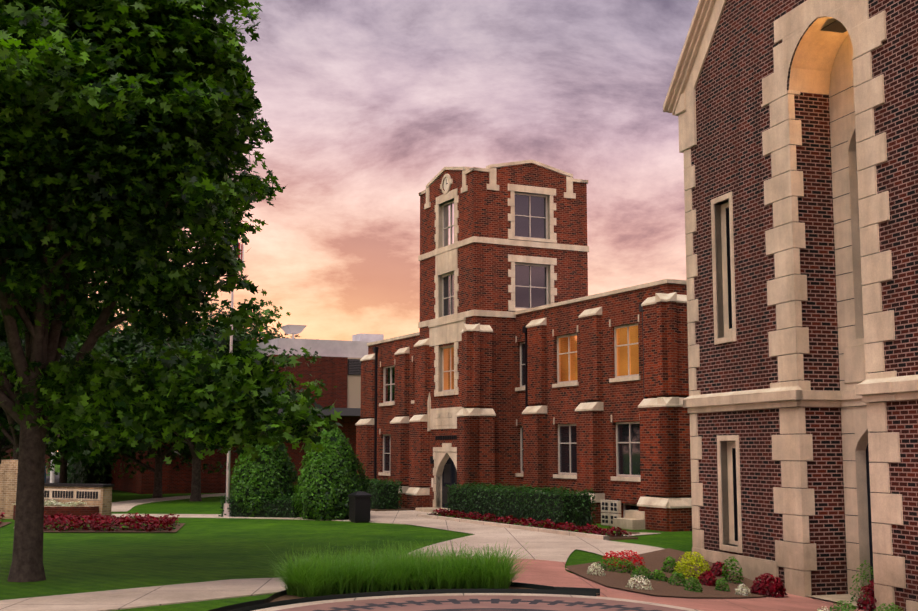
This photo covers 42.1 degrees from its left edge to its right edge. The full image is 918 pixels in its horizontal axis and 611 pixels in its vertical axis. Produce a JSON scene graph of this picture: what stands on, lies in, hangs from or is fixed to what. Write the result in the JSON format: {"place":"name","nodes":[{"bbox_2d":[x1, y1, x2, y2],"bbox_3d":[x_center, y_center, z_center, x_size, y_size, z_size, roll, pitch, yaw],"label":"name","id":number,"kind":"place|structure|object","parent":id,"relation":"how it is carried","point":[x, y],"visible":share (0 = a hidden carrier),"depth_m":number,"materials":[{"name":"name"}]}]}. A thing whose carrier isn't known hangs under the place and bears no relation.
{"place":"outdoors","nodes":[
{"label":"outdoors","id":0,"kind":"place"},
{"bbox_2d":[0,452,692,610],"bbox_3d":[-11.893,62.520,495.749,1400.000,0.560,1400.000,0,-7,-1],"label":"lawn","id":1,"kind":"structure","parent":0,"point":[192,550],"depth_m":30.32,"materials":[{"name":"green plant"}]},
{"bbox_2d":[4,446,50,468],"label":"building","id":2,"kind":"structure","parent":1,"relation":"on","point":[11,457],"depth_m":141.63,"materials":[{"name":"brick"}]},
{"bbox_2d":[0,353,80,463],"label":"tree","id":3,"kind":"object","parent":1,"relation":"on","point":[2,441],"depth_m":64.98,"materials":[{"name":"green plant"}]},
{"bbox_2d":[0,460,114,519],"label":"wall","id":4,"kind":"structure","parent":1,"relation":"on","point":[97,498],"depth_m":41.89,"materials":[{"name":"beige brick"}]},
{"bbox_2d":[12,499,86,506],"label":"flowers","id":5,"kind":"object","parent":4,"relation":"attached to","point":[52,502],"visible":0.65,"depth_m":41.38,"materials":[{"name":"white plant"}]},
{"bbox_2d":[1,324,121,482],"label":"tree","id":6,"kind":"object","parent":1,"relation":"on","point":[63,473],"depth_m":71.38,"materials":[{"name":"green plant"}]},
{"bbox_2d":[50,445,80,482],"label":"pergola","id":7,"kind":"object","parent":1,"relation":"on","point":[52,476],"visible":0.02,"depth_m":81.25,"materials":[{"name":"white paint"}]},
{"bbox_2d":[0,311,165,462],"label":"tree","id":8,"kind":"object","parent":1,"relation":"on","point":[5,351],"depth_m":54.55,"materials":[{"name":"green plant"}]},
{"bbox_2d":[67,450,105,483],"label":"bush","id":9,"kind":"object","parent":1,"relation":"on","point":[78,467],"depth_m":74.53,"materials":[{"name":"green plant"}]},
{"bbox_2d":[0,522,184,531],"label":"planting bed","id":10,"kind":"object","parent":1,"relation":"on","point":[177,527],"visible":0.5,"depth_m":36.22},
{"bbox_2d":[44,512,178,531],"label":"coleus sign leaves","id":11,"kind":"object","parent":10,"relation":"on","point":[146,520],"visible":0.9,"depth_m":36.66,"materials":[{"name":"red plant"}]},
{"bbox_2d":[44,516,179,531],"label":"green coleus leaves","id":12,"kind":"object","parent":10,"relation":"on","point":[174,528],"visible":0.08,"depth_m":36.23,"materials":[{"name":"plant"}]},
{"bbox_2d":[45,347,230,497],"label":"tree","id":13,"kind":"object","parent":1,"relation":"on","point":[126,447],"depth_m":61.62,"materials":[{"name":"green plant"}]},
{"bbox_2d":[0,0,286,581],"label":"oak tree","id":14,"kind":"object","parent":1,"relation":"on","point":[53,59],"depth_m":22.22,"materials":[{"name":"green plant"}]},
{"bbox_2d":[0,325,341,466],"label":"tree","id":15,"kind":"object","parent":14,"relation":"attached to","point":[214,400],"depth_m":21.41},
{"bbox_2d":[74,298,289,442],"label":"tree","id":16,"kind":"object","parent":1,"relation":"on","point":[110,340],"depth_m":69.16,"materials":[{"name":"green plant"}]},
{"bbox_2d":[72,303,336,500],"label":"tree","id":17,"kind":"object","parent":1,"relation":"on","point":[238,337],"depth_m":57.26,"materials":[{"name":"green plant"}]},
{"bbox_2d":[104,324,383,493],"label":"background building","id":18,"kind":"structure","parent":1,"relation":"on","point":[338,363],"depth_m":71.21,"materials":[{"name":"brick"}]},
{"bbox_2d":[219,493,303,517],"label":"hedge","id":19,"kind":"object","parent":1,"relation":"on","point":[261,502],"depth_m":43.48,"materials":[{"name":"green plant"}]},
{"bbox_2d":[211,299,318,343],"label":"tree","id":20,"kind":"object","parent":1,"relation":"on","point":[259,339],"depth_m":83.71,"materials":[{"name":"green plant"}]},
{"bbox_2d":[348,491,371,522],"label":"litter bin","id":21,"kind":"object","parent":1,"relation":"on","point":[359,505],"visible":1,"depth_m":40.58,"materials":[{"name":"black metal"}]},
{"bbox_2d":[362,476,402,509],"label":"hedge","id":22,"kind":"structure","parent":1,"relation":"on","point":[379,482],"depth_m":48.70,"materials":[{"name":"green plant"}]},
{"bbox_2d":[0,473,873,610],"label":"paving paths","id":23,"kind":"structure","parent":1,"relation":"on","point":[549,553],"depth_m":23.02,"materials":[{"name":"concrete"}]},
{"bbox_2d":[223,242,243,516],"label":"flagpole","id":24,"kind":"object","parent":23,"relation":"on","point":[226,511],"visible":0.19,"depth_m":44.08,"materials":[{"name":"silver metal"}]},
{"bbox_2d":[230,431,299,516],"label":"cone shrub","id":25,"kind":"object","parent":23,"relation":"on","point":[257,467],"depth_m":43.94,"materials":[{"name":"green plant"}]},
{"bbox_2d":[291,424,372,520],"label":"cone shrub","id":26,"kind":"object","parent":23,"relation":"on","point":[328,461],"depth_m":42.04,"materials":[{"name":"green plant"}]},
{"bbox_2d":[253,593,700,610],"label":"plaza paving seal","id":27,"kind":"object","parent":23,"relation":"on","point":[486,602],"depth_m":19.03,"materials":[{"name":"concrete"}]},
{"bbox_2d":[208,582,599,610],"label":"curb","id":28,"kind":"structure","parent":27,"relation":"on","point":[280,598],"depth_m":20.16,"materials":[{"name":"grey metal"}]},
{"bbox_2d":[255,536,531,596],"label":"ornamental grass","id":29,"kind":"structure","parent":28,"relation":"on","point":[327,574],"depth_m":20.64,"materials":[{"name":"green plant"}]},
{"bbox_2d":[566,548,776,597],"bbox_3d":[5.317,5.333,21.650,4.998,0.556,15.926,2,-7,-16],"label":"planting bed","id":30,"kind":"object","parent":23,"relation":"on","point":[653,560],"visible":0.54,"depth_m":24.78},
{"bbox_2d":[587,562,605,575],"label":"white flowers","id":31,"kind":"object","parent":30,"relation":"on","point":[590,570],"visible":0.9,"depth_m":24.36,"materials":[{"name":"white plant"}]},
{"bbox_2d":[602,551,619,564],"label":"red flowers","id":32,"kind":"object","parent":30,"relation":"on","point":[607,554],"visible":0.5,"depth_m":26.89,"materials":[{"name":"red plant"}]},
{"bbox_2d":[595,557,634,572],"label":"shrub bed leaves","id":33,"kind":"object","parent":30,"relation":"on","point":[610,561],"visible":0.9,"depth_m":25.71,"materials":[{"name":"green plant"}]},
{"bbox_2d":[608,550,645,568],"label":"red flowers","id":34,"kind":"object","parent":30,"relation":"on","point":[635,560],"visible":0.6,"depth_m":26.47,"materials":[{"name":"red plant"}]},
{"bbox_2d":[626,575,653,589],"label":"white flowers","id":35,"kind":"object","parent":30,"relation":"on","point":[639,581],"visible":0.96,"depth_m":21.82,"materials":[{"name":"white plant"}]},
{"bbox_2d":[630,565,651,578],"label":"shrub bed leaves","id":36,"kind":"object","parent":30,"relation":"on","point":[637,571],"visible":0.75,"depth_m":24.96,"materials":[{"name":"green plant"}]},
{"bbox_2d":[650,569,667,581],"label":"shrub bed leaves","id":37,"kind":"object","parent":30,"relation":"on","point":[659,577],"visible":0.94,"depth_m":24.91,"materials":[{"name":"green plant"}]},
{"bbox_2d":[661,556,678,572],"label":"shrub bed leaves","id":38,"kind":"object","parent":30,"relation":"on","point":[667,564],"visible":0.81,"depth_m":26.57,"materials":[{"name":"green plant"}]},
{"bbox_2d":[668,571,686,585],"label":"shrub bed leaves","id":39,"kind":"object","parent":30,"relation":"on","point":[680,576],"visible":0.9,"depth_m":24.29,"materials":[{"name":"green plant"}]},
{"bbox_2d":[674,551,710,579],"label":"gold spirea leaves","id":40,"kind":"object","parent":30,"relation":"on","point":[692,561],"visible":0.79,"depth_m":26.05,"materials":[{"name":"yellow plant"}]},
{"bbox_2d":[684,577,702,591],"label":"shrub bed leaves","id":41,"kind":"object","parent":30,"relation":"on","point":[694,589],"visible":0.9,"depth_m":22.94,"materials":[{"name":"green plant"}]},
{"bbox_2d":[698,570,716,586],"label":"coleus bed leaves","id":42,"kind":"object","parent":30,"relation":"on","point":[705,577],"visible":0.85,"depth_m":25.16,"materials":[{"name":"red plant"}]},
{"bbox_2d":[709,561,729,575],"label":"coleus bed leaves","id":43,"kind":"object","parent":30,"relation":"on","point":[716,567],"visible":0.65,"depth_m":26.69,"materials":[{"name":"red plant"}]},
{"bbox_2d":[715,578,729,591],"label":"shrub bed leaves","id":44,"kind":"object","parent":30,"relation":"on","point":[718,586],"visible":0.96,"depth_m":24.28,"materials":[{"name":"green plant"}]},
{"bbox_2d":[721,556,743,583],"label":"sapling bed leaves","id":45,"kind":"object","parent":30,"relation":"on","point":[726,576],"visible":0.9,"depth_m":26.01,"materials":[{"name":"green plant"}]},
{"bbox_2d":[735,584,749,595],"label":"white flowers","id":46,"kind":"object","parent":30,"relation":"on","point":[746,591],"visible":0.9,"depth_m":23.59,"materials":[{"name":"white plant"}]},
{"bbox_2d":[750,573,787,597],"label":"coleus leaves","id":47,"kind":"object","parent":30,"relation":"on","point":[771,588],"visible":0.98,"depth_m":24.20,"materials":[{"name":"red plant"}]},
{"bbox_2d":[856,580,876,610],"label":"coleus leaves","id":48,"kind":"object","parent":23,"relation":"on","point":[869,590],"visible":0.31,"depth_m":22.44,"materials":[{"name":"red plant"}]},
{"bbox_2d":[370,507,639,539],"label":"kerb","id":49,"kind":"structure","parent":1,"relation":"on","point":[579,534],"depth_m":36.48,"materials":[{"name":"beige concrete"}]},
{"bbox_2d":[427,508,631,536],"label":"coleus leaves","id":50,"kind":"object","parent":49,"relation":"on","point":[564,526],"visible":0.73,"depth_m":36.84,"materials":[{"name":"red plant"}]},
{"bbox_2d":[445,480,597,526],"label":"hedge","id":51,"kind":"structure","parent":1,"relation":"on","point":[516,489],"depth_m":39.12,"materials":[{"name":"green plant"}]},
{"bbox_2d":[355,160,693,531],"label":"brick building","id":52,"kind":"structure","parent":1,"relation":"on","point":[521,358],"depth_m":45.91,"materials":[{"name":"brick"}]},
{"bbox_2d":[663,0,917,610],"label":"brick building","id":53,"kind":"structure","parent":1,"relation":"on","point":[798,133],"depth_m":25.45,"materials":[{"name":"brick"}]},
{"bbox_2d":[55,0,698,451],"label":"sky","id":54,"kind":"structure","parent":0,"point":[364,102],"materials":[{"name":"purple"}]},
{"bbox_2d":[829,600,857,610],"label":"shrub leaves","id":55,"kind":"object","parent":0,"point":[848,608],"visible":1,"depth_m":19.56,"materials":[{"name":"green plant"}]},
{"bbox_2d":[850,560,873,602],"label":"shrub leaves","id":56,"kind":"object","parent":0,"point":[859,588],"visible":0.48,"depth_m":23.47,"materials":[{"name":"green plant"}]},
{"bbox_2d":[874,603,903,610],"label":"shrub leaves","id":57,"kind":"object","parent":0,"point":[892,607],"visible":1,"depth_m":20.04,"materials":[{"name":"green plant"}]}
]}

